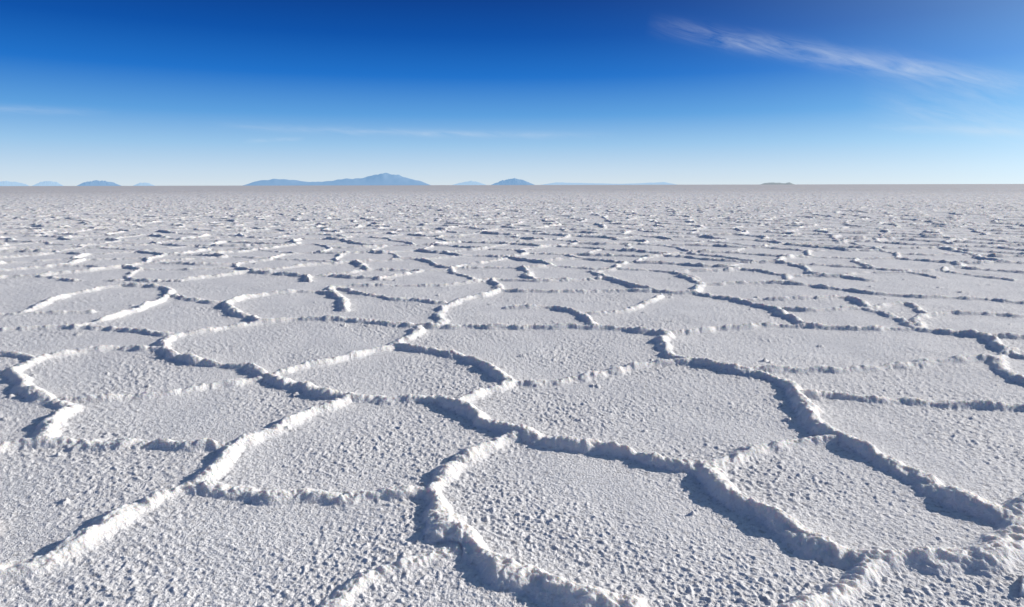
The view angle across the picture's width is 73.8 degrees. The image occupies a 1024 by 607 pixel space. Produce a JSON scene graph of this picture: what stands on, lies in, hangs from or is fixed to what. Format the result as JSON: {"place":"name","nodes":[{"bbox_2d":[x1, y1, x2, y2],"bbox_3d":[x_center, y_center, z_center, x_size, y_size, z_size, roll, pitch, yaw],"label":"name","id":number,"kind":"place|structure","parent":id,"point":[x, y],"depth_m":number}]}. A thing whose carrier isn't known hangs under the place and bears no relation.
{"place":"outdoors","nodes":[
{"label":"outdoors","id":0,"kind":"place"},
{"bbox_2d":[0,181,28,185],"bbox_3d":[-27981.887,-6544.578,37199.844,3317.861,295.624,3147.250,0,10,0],"label":"hill","id":1,"kind":"structure","parent":0,"point":[5,183],"depth_m":37080.24},
{"bbox_2d":[33,181,62,185],"bbox_3d":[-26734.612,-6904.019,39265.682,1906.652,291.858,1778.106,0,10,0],"label":"hill","id":2,"kind":"structure","parent":0,"point":[47,183],"depth_m":39036.66},
{"bbox_2d":[77,180,120,185],"bbox_3d":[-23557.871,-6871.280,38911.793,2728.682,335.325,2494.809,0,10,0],"label":"hill","id":3,"kind":"structure","parent":0,"point":[97,183],"depth_m":38518.22},
{"bbox_2d":[133,182,154,185],"bbox_3d":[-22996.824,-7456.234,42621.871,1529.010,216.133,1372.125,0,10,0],"label":"hill","id":4,"kind":"structure","parent":0,"point":[143,184],"depth_m":42377.30},
{"bbox_2d":[243,173,428,185],"bbox_3d":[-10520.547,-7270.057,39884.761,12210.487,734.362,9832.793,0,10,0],"label":"mountain range","id":5,"kind":"structure","parent":0,"point":[385,179],"depth_m":37876.56},
{"bbox_2d":[454,181,484,184],"bbox_3d":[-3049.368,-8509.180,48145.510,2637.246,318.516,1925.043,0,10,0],"label":"hill","id":6,"kind":"structure","parent":0,"point":[471,183],"depth_m":47649.81},
{"bbox_2d":[0,184,1023,606],"bbox_3d":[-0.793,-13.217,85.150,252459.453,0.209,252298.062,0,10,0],"label":"salt flat","id":7,"kind":"structure","parent":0,"point":[522,396],"depth_m":5.21},
{"bbox_2d":[0,0,1023,185],"label":"sky","id":8,"kind":"structure","parent":0,"point":[120,92]},
{"bbox_2d":[492,178,533,184],"bbox_3d":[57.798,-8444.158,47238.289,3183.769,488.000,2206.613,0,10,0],"label":"hill","id":9,"kind":"structure","parent":0,"point":[514,181],"depth_m":46604.94},
{"bbox_2d":[543,182,676,184],"bbox_3d":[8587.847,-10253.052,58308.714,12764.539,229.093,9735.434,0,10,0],"label":"hill","id":10,"kind":"structure","parent":0,"point":[656,183],"depth_m":55488.72},
{"bbox_2d":[760,182,792,184],"bbox_3d":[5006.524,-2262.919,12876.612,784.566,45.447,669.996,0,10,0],"label":"rocky island","id":11,"kind":"structure","parent":0,"point":[773,183],"depth_m":12744.46}
]}

